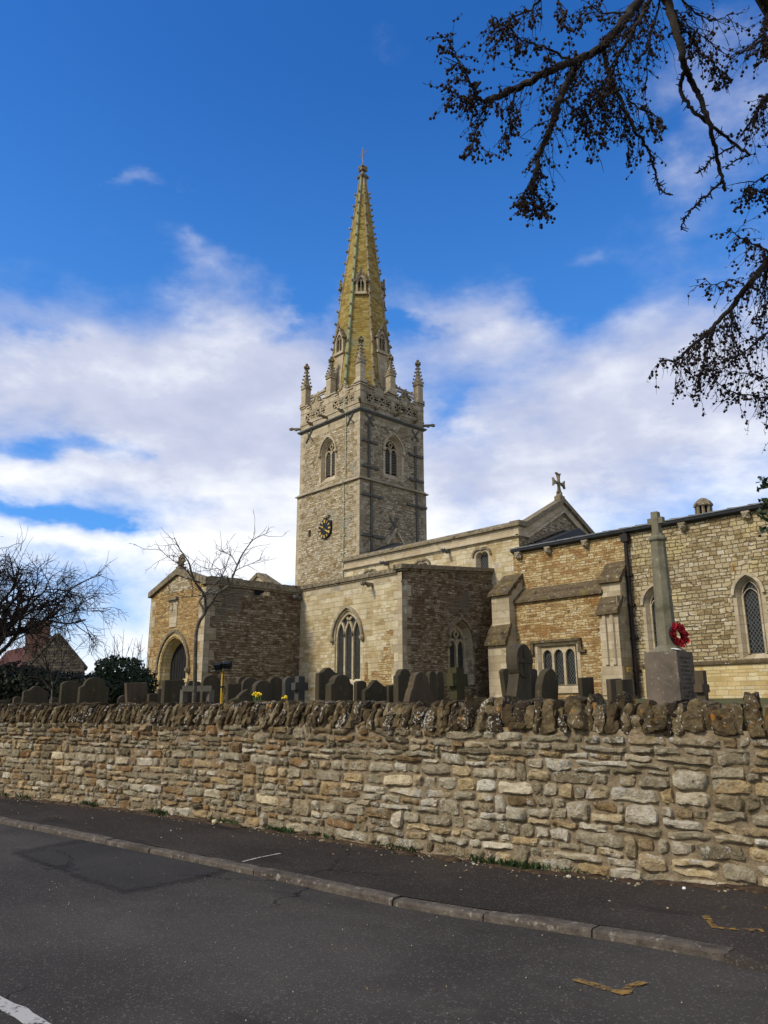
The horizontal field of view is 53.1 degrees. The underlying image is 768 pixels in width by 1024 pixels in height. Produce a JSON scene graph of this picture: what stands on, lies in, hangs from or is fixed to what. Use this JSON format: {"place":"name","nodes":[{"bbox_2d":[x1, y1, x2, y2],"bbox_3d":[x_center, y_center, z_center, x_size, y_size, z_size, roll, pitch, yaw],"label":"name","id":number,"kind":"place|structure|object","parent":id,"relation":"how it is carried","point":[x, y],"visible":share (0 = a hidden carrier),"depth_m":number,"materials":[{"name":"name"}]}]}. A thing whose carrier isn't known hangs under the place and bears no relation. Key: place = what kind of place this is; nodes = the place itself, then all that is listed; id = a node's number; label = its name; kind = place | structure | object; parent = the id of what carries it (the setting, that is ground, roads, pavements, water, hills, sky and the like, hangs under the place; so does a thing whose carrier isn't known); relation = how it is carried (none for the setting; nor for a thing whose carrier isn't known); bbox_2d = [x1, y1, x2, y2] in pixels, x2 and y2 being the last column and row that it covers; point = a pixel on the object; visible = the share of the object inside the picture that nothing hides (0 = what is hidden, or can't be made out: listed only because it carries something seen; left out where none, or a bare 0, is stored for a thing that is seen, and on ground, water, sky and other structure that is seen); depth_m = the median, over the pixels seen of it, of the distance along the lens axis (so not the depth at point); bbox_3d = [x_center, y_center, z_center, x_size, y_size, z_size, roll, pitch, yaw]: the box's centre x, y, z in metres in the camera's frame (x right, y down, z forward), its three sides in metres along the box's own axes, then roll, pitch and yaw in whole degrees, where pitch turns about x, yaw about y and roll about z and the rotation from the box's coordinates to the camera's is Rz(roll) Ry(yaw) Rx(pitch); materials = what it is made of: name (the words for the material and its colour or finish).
{"place":"outdoors","nodes":[
{"label":"outdoors","id":0,"kind":"place"},
{"bbox_2d":[0,824,767,1023],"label":"road","id":1,"kind":"structure","parent":0,"point":[270,945],"depth_m":4.80,"materials":[{"name":"grey asphalt"}]},
{"bbox_2d":[0,996,49,1023],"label":"road marking","id":2,"kind":"object","parent":1,"relation":"on","point":[23,1015],"visible":1,"depth_m":4.16,"materials":[{"name":"grey paint"}]},
{"bbox_2d":[16,840,226,892],"bbox_3d":[-2.933,3.804,8.440,1.604,0.001,3.505,13,-19,-41],"label":"road patch","id":3,"kind":"object","parent":1,"relation":"on","point":[98,863],"visible":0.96,"depth_m":8.06,"materials":[{"name":"grey asphalt"}]},
{"bbox_2d":[4,856,740,1022],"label":"road grit","id":4,"kind":"object","parent":1,"relation":"on","point":[286,976],"visible":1,"depth_m":5.13,"materials":[{"name":"gravel"}]},
{"bbox_2d":[572,978,647,994],"bbox_3d":[1.256,2.622,4.287,0.270,0.014,0.359,13,-19,-41],"label":"spray mark","id":5,"kind":"object","parent":1,"relation":"on","point":[622,992],"visible":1,"depth_m":4.23,"materials":[{"name":"brown paint"}]},
{"bbox_2d":[0,798,767,972],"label":"pavement","id":6,"kind":"structure","parent":0,"point":[642,907],"depth_m":6.83,"materials":[{"name":"grey asphalt"}]},
{"bbox_2d":[0,795,767,893],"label":"wall foot soil","id":7,"kind":"structure","parent":6,"relation":"on","point":[750,888],"depth_m":7.88,"materials":[{"name":"brown soil"}]},
{"bbox_2d":[0,792,587,873],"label":"weeds","id":8,"kind":"object","parent":7,"relation":"on","point":[525,866],"visible":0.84,"depth_m":8.27,"materials":[{"name":"green plant"}]},
{"bbox_2d":[8,796,767,916],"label":"stone debris","id":9,"kind":"object","parent":6,"relation":"on","point":[637,883],"visible":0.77,"depth_m":7.68,"materials":[{"name":"beige stone"}]},
{"bbox_2d":[703,916,763,931],"bbox_3d":[2.339,2.764,5.168,0.313,0.009,0.361,-3,-14,10],"label":"spray mark","id":10,"kind":"object","parent":6,"relation":"on","point":[761,930],"visible":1,"depth_m":5.07,"materials":[{"name":"brown paint"}]},
{"bbox_2d":[0,0,767,674],"label":"sky","id":11,"kind":"structure","parent":0,"point":[179,181],"materials":[{"name":"blue"}]},
{"bbox_2d":[20,698,767,926],"bbox_3d":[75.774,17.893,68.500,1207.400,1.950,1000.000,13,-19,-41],"label":"ground","id":12,"kind":"structure","parent":0,"point":[763,701],"depth_m":18.93,"materials":[{"name":"green plant"}]},
{"bbox_2d":[0,700,10,703],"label":"gravestone","id":13,"kind":"object","parent":12,"relation":"on","point":[5,701],"visible":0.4,"depth_m":20.12,"materials":[{"name":"grey stone"}]},
{"bbox_2d":[12,696,21,702],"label":"gravestone","id":14,"kind":"object","parent":12,"relation":"on","point":[17,699],"visible":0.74,"depth_m":19.04,"materials":[{"name":"grey stone"}]},
{"bbox_2d":[21,686,48,703],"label":"gravestone","id":15,"kind":"object","parent":12,"relation":"on","point":[37,694],"visible":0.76,"depth_m":17.63,"materials":[{"name":"grey stone"}]},
{"bbox_2d":[0,621,87,698],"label":"cottage","id":16,"kind":"structure","parent":12,"relation":"on","point":[83,666],"depth_m":41.95,"materials":[{"name":"red brick"}]},
{"bbox_2d":[49,698,58,702],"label":"gravestone","id":17,"kind":"object","parent":12,"relation":"on","point":[55,700],"visible":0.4,"depth_m":19.06,"materials":[{"name":"grey stone"}]},
{"bbox_2d":[16,632,96,702],"bbox_3d":[-8.316,4.149,18.982,1.642,2.406,1.542,-4,-15,16],"label":"sapling","id":18,"kind":"object","parent":12,"relation":"on","point":[47,663],"visible":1,"depth_m":18.91,"materials":[{"name":"brown plant"}]},
{"bbox_2d":[0,660,121,703],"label":"hedge","id":19,"kind":"object","parent":12,"relation":"on","point":[11,685],"visible":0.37,"depth_m":24.44,"materials":[{"name":"green plant"}]},
{"bbox_2d":[0,523,127,678],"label":"bare tree","id":20,"kind":"object","parent":12,"relation":"on","point":[19,614],"visible":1,"depth_m":24.05,"materials":[{"name":"brown plant"}]},
{"bbox_2d":[58,681,81,703],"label":"gravestone","id":21,"kind":"object","parent":12,"relation":"on","point":[68,693],"visible":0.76,"depth_m":17.55,"materials":[{"name":"grey stone"}]},
{"bbox_2d":[77,677,108,702],"bbox_3d":[-6.306,4.151,16.615,0.642,1.130,0.120,13,-19,-41],"label":"gravestone","id":22,"kind":"object","parent":12,"relation":"on","point":[93,689],"visible":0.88,"depth_m":16.63,"materials":[{"name":"grey stone"}]},
{"bbox_2d":[117,695,124,702],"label":"gravestone","id":23,"kind":"object","parent":12,"relation":"on","point":[121,699],"visible":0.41,"depth_m":17.03,"materials":[{"name":"grey stone"}]},
{"bbox_2d":[89,633,159,703],"bbox_3d":[-9.167,5.486,26.803,2.695,2.920,2.650,2,-14,-9],"label":"round bush","id":24,"kind":"object","parent":12,"relation":"on","point":[130,672],"visible":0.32,"depth_m":26.55,"materials":[{"name":"green plant"}]},
{"bbox_2d":[124,682,147,703],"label":"gravestone","id":25,"kind":"object","parent":12,"relation":"on","point":[137,693],"visible":0.44,"depth_m":15.60,"materials":[{"name":"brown stone"}]},
{"bbox_2d":[147,693,157,702],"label":"gravestone","id":26,"kind":"object","parent":12,"relation":"on","point":[153,697],"visible":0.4,"depth_m":15.54,"materials":[{"name":"grey stone"}]},
{"bbox_2d":[156,688,161,702],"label":"gravestone","id":27,"kind":"object","parent":12,"relation":"on","point":[158,691],"visible":0.25,"depth_m":17.99,"materials":[{"name":"grey stone"}]},
{"bbox_2d":[161,680,183,703],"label":"gravestone","id":28,"kind":"object","parent":12,"relation":"on","point":[170,691],"visible":0.44,"depth_m":15.05,"materials":[{"name":"grey stone"}]},
{"bbox_2d":[186,681,200,702],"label":"gravestone","id":29,"kind":"object","parent":12,"relation":"on","point":[189,683],"visible":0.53,"depth_m":17.04,"materials":[{"name":"grey stone"}]},
{"bbox_2d":[179,686,214,702],"bbox_3d":[-3.276,3.446,13.415,0.605,0.807,0.147,0,-14,0],"label":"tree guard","id":30,"kind":"object","parent":12,"relation":"on","point":[185,690],"visible":0.52,"depth_m":13.43,"materials":[{"name":"grey stone"}]},
{"bbox_2d":[130,511,287,702],"bbox_3d":[-3.047,1.572,12.977,2.546,3.411,1.350,13,-19,-41],"label":"young tree","id":31,"kind":"object","parent":12,"relation":"on","point":[205,607],"visible":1,"depth_m":13.17,"materials":[{"name":"brown plant"}]},
{"bbox_2d":[200,675,220,702],"bbox_3d":[-3.636,3.969,16.039,0.426,1.115,0.100,13,-19,-41],"label":"gravestone","id":32,"kind":"object","parent":12,"relation":"on","point":[213,681],"visible":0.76,"depth_m":16.10,"materials":[{"name":"grey stone"}]},
{"bbox_2d":[214,661,232,703],"bbox_3d":[-2.930,3.277,13.877,0.342,1.147,0.177,-1,-14,2],"label":"floodlight post","id":33,"kind":"object","parent":12,"relation":"on","point":[222,668],"visible":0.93,"depth_m":13.95,"materials":[{"name":"yellow metal"}]},
{"bbox_2d":[225,683,240,701],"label":"gravestone","id":34,"kind":"object","parent":12,"relation":"on","point":[233,690],"visible":0.44,"depth_m":17.03,"materials":[{"name":"grey stone"}]},
{"bbox_2d":[236,677,245,682],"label":"gravestone","id":35,"kind":"object","parent":12,"relation":"on","point":[239,679],"visible":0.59,"depth_m":19.03,"materials":[{"name":"grey stone"}]},
{"bbox_2d":[228,689,262,701],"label":"gravestone","id":36,"kind":"object","parent":12,"relation":"on","point":[245,694],"visible":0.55,"depth_m":13.68,"materials":[{"name":"grey stone"}]},
{"bbox_2d":[241,678,256,690],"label":"gravestone","id":37,"kind":"object","parent":12,"relation":"on","point":[247,683],"visible":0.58,"depth_m":17.56,"materials":[{"name":"grey stone"}]},
{"bbox_2d":[252,691,261,700],"bbox_3d":[-1.988,3.092,11.935,0.162,0.600,0.172,13,-19,-41],"label":"daffodil clump","id":38,"kind":"object","parent":12,"relation":"on","point":[255,695],"visible":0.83,"depth_m":11.98,"materials":[{"name":"yellow plant"}]},
{"bbox_2d":[252,680,271,700],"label":"gravestone","id":39,"kind":"object","parent":12,"relation":"on","point":[264,687],"visible":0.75,"depth_m":15.59,"materials":[{"name":"grey stone"}]},
{"bbox_2d":[268,677,281,700],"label":"gravestone","id":40,"kind":"object","parent":12,"relation":"on","point":[276,685],"visible":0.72,"depth_m":16.55,"materials":[{"name":"grey stone"}]},
{"bbox_2d":[282,677,293,699],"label":"gravestone","id":41,"kind":"object","parent":12,"relation":"on","point":[287,691],"visible":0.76,"depth_m":16.00,"materials":[{"name":"grey stone"}]},
{"bbox_2d":[291,676,307,701],"bbox_3d":[-1.694,3.805,15.378,0.494,1.015,0.406,13,-19,-41],"label":"stone cross","id":42,"kind":"object","parent":12,"relation":"on","point":[299,685],"visible":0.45,"depth_m":15.38,"materials":[{"name":"grey stone"}]},
{"bbox_2d":[315,668,338,699],"bbox_3d":[-1.123,3.667,15.059,0.502,1.211,0.120,13,-19,-41],"label":"gravestone","id":43,"kind":"object","parent":12,"relation":"on","point":[323,676],"visible":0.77,"depth_m":14.99,"materials":[{"name":"grey stone"}]},
{"bbox_2d":[325,674,352,700],"bbox_3d":[-0.762,3.294,13.096,0.500,1.025,0.160,13,-19,-41],"label":"gravestone","id":44,"kind":"object","parent":12,"relation":"on","point":[338,687],"visible":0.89,"depth_m":13.08,"materials":[{"name":"grey stone"}]},
{"bbox_2d":[354,681,365,700],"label":"gravestone","id":45,"kind":"object","parent":12,"relation":"on","point":[359,686],"visible":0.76,"depth_m":15.00,"materials":[{"name":"grey stone"}]},
{"bbox_2d":[0,816,733,961],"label":"kerb","id":46,"kind":"structure","parent":12,"relation":"on","point":[666,943],"depth_m":6.20,"materials":[{"name":"grey concrete"}]},
{"bbox_2d":[362,680,386,701],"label":"gravestone","id":47,"kind":"object","parent":12,"relation":"on","point":[375,690],"visible":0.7,"depth_m":14.12,"materials":[{"name":"grey stone"}]},
{"bbox_2d":[0,691,767,886],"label":"churchyard wall","id":48,"kind":"structure","parent":12,"relation":"on","point":[625,785],"depth_m":8.12,"materials":[{"name":"stone"}]},
{"bbox_2d":[386,685,392,702],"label":"gravestone","id":49,"kind":"object","parent":12,"relation":"on","point":[389,693],"visible":0.33,"depth_m":14.49,"materials":[{"name":"grey stone"}]},
{"bbox_2d":[393,669,410,702],"bbox_3d":[0.336,3.333,13.527,0.358,1.119,0.130,13,-19,-41],"label":"gravestone","id":50,"kind":"object","parent":12,"relation":"on","point":[401,677],"visible":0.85,"depth_m":13.49,"materials":[{"name":"grey stone"}]},
{"bbox_2d":[403,672,434,702],"bbox_3d":[0.559,3.030,12.103,0.667,1.002,0.130,13,-19,-41],"label":"gravestone","id":51,"kind":"object","parent":12,"relation":"on","point":[418,689],"visible":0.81,"depth_m":12.09,"materials":[{"name":"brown stone"}]},
{"bbox_2d":[426,671,436,700],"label":"gravestone","id":52,"kind":"object","parent":12,"relation":"on","point":[432,677],"visible":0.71,"depth_m":14.01,"materials":[{"name":"grey stone"}]},
{"bbox_2d":[435,671,443,700],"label":"gravestone","id":53,"kind":"object","parent":12,"relation":"on","point":[440,685],"visible":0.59,"depth_m":14.50,"materials":[{"name":"grey stone"}]},
{"bbox_2d":[445,667,467,700],"bbox_3d":[1.040,2.696,10.879,0.483,0.976,0.408,13,-19,-41],"label":"stone cross","id":54,"kind":"object","parent":12,"relation":"on","point":[456,680],"visible":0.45,"depth_m":10.88,"materials":[{"name":"grey stone"}]},
{"bbox_2d":[146,148,767,702],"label":"church","id":55,"kind":"structure","parent":12,"relation":"on","point":[382,590],"depth_m":31.98,"materials":[{"name":"stone"}]},
{"bbox_2d":[153,629,189,688],"bbox_3d":[-8.754,6.376,32.311,0.603,2.835,2.956,13,-19,-41],"label":"porch doorway","id":56,"kind":"structure","parent":55,"relation":"in","point":[175,663],"depth_m":32.90,"materials":[{"name":"yellow stone"}]},
{"bbox_2d":[317,435,336,484],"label":"belfry window","id":57,"kind":"structure","parent":55,"relation":"in","point":[327,453],"depth_m":46.17,"materials":[{"name":"stone"}]},
{"bbox_2d":[329,605,363,681],"bbox_3d":[-1.509,5.398,31.576,0.333,3.123,2.108,13,-19,-41],"label":"window","id":58,"kind":"structure","parent":55,"relation":"in","point":[347,634],"depth_m":31.74,"materials":[{"name":"stone"}]},
{"bbox_2d":[363,569,375,573],"bbox_3d":[-0.643,3.513,39.599,0.330,1.129,1.128,13,-19,-41],"label":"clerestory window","id":59,"kind":"structure","parent":55,"relation":"in","point":[371,570],"depth_m":39.64,"materials":[{"name":"stone"}]},
{"bbox_2d":[383,433,405,481],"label":"belfry window","id":60,"kind":"structure","parent":55,"relation":"in","point":[393,448],"depth_m":45.86,"materials":[{"name":"stone"}]},
{"bbox_2d":[414,558,430,564],"bbox_3d":[1.917,2.830,36.946,0.330,1.129,1.128,13,-19,-41],"label":"clerestory window","id":61,"kind":"structure","parent":55,"relation":"in","point":[424,561],"depth_m":36.94,"materials":[{"name":"stone"}]},
{"bbox_2d":[447,617,477,684],"bbox_3d":[3.103,5.682,31.518,1.803,2.717,0.522,13,-19,-41],"label":"window","id":62,"kind":"structure","parent":55,"relation":"in","point":[461,640],"depth_m":31.84,"materials":[{"name":"stone"}]},
{"bbox_2d":[471,547,491,567],"bbox_3d":[4.436,2.157,34.335,0.330,1.129,1.128,13,-19,-41],"label":"clerestory window","id":63,"kind":"structure","parent":55,"relation":"in","point":[481,557],"depth_m":34.49,"materials":[{"name":"stone"}]},
{"bbox_2d":[530,637,586,692],"bbox_3d":[6.659,5.906,29.410,0.357,2.021,2.643,13,-19,-41],"label":"square window","id":64,"kind":"structure","parent":55,"relation":"in","point":[562,656],"depth_m":29.39,"materials":[{"name":"stone"}]},
{"bbox_2d":[640,583,656,651],"bbox_3d":[9.769,3.945,27.374,0.340,2.798,1.080,13,-19,-41],"label":"lancet window","id":65,"kind":"structure","parent":55,"relation":"in","point":[647,597],"depth_m":27.67,"materials":[{"name":"stone"}]},
{"bbox_2d":[731,572,767,658],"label":"lancet window","id":66,"kind":"structure","parent":55,"relation":"in","point":[748,591],"depth_m":25.15,"materials":[{"name":"stone"}]},
{"bbox_2d":[499,668,508,695],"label":"gravestone","id":67,"kind":"object","parent":12,"relation":"on","point":[503,674],"visible":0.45,"depth_m":14.00,"materials":[{"name":"grey stone"}]},
{"bbox_2d":[506,644,532,699],"bbox_3d":[1.917,2.527,10.876,0.588,1.299,0.225,13,-19,-41],"label":"gravestone","id":68,"kind":"object","parent":12,"relation":"on","point":[519,660],"visible":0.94,"depth_m":10.87,"materials":[{"name":"grey stone"}]},
{"bbox_2d":[530,669,537,697],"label":"gravestone","id":69,"kind":"object","parent":12,"relation":"on","point":[533,676],"visible":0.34,"depth_m":12.50,"materials":[{"name":"grey stone"}]},
{"bbox_2d":[535,669,557,699],"bbox_3d":[2.524,2.971,12.000,0.572,1.036,0.130,13,-19,-41],"label":"gravestone","id":70,"kind":"object","parent":12,"relation":"on","point":[546,685],"visible":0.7,"depth_m":12.03,"materials":[{"name":"grey stone"}]},
{"bbox_2d":[577,677,593,697],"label":"gravestone","id":71,"kind":"object","parent":12,"relation":"on","point":[585,686],"visible":0.44,"depth_m":12.03,"materials":[{"name":"grey stone"}]},
{"bbox_2d":[424,0,767,452],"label":"larch tree","id":72,"kind":"object","parent":12,"relation":"on","point":[608,91],"visible":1,"depth_m":6.29,"materials":[{"name":"brown plant"}]},
{"bbox_2d":[756,476,767,536],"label":"ivy","id":73,"kind":"object","parent":72,"relation":"attached to","point":[764,485],"visible":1,"depth_m":8.32,"materials":[{"name":"green plant"}]},
{"bbox_2d":[606,678,620,702],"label":"gravestone","id":74,"kind":"object","parent":12,"relation":"on","point":[611,689],"visible":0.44,"depth_m":11.99,"materials":[{"name":"grey stone"}]},
{"bbox_2d":[616,679,633,696],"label":"gravestone","id":75,"kind":"object","parent":12,"relation":"on","point":[625,685],"visible":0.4,"depth_m":10.54,"materials":[{"name":"grey stone"}]},
{"bbox_2d":[644,511,696,704],"bbox_3d":[5.230,1.953,14.311,0.990,4.021,0.989,13,-19,-41],"label":"war memorial","id":76,"kind":"object","parent":12,"relation":"on","point":[669,674],"visible":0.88,"depth_m":14.03,"materials":[{"name":"grey stone"}]},
{"bbox_2d":[669,621,689,649],"bbox_3d":[5.362,2.252,13.983,0.466,0.528,0.225,13,-19,-41],"label":"poppy wreath","id":77,"kind":"object","parent":76,"relation":"on","point":[683,633],"visible":1,"depth_m":13.97,"materials":[{"name":"red paper"}]},
{"bbox_2d":[693,670,709,700],"bbox_3d":[5.143,3.016,12.392,0.268,0.902,0.146,13,-19,-41],"label":"stone cross","id":78,"kind":"object","parent":12,"relation":"on","point":[701,688],"visible":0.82,"depth_m":12.39,"materials":[{"name":"stone"}]}
]}

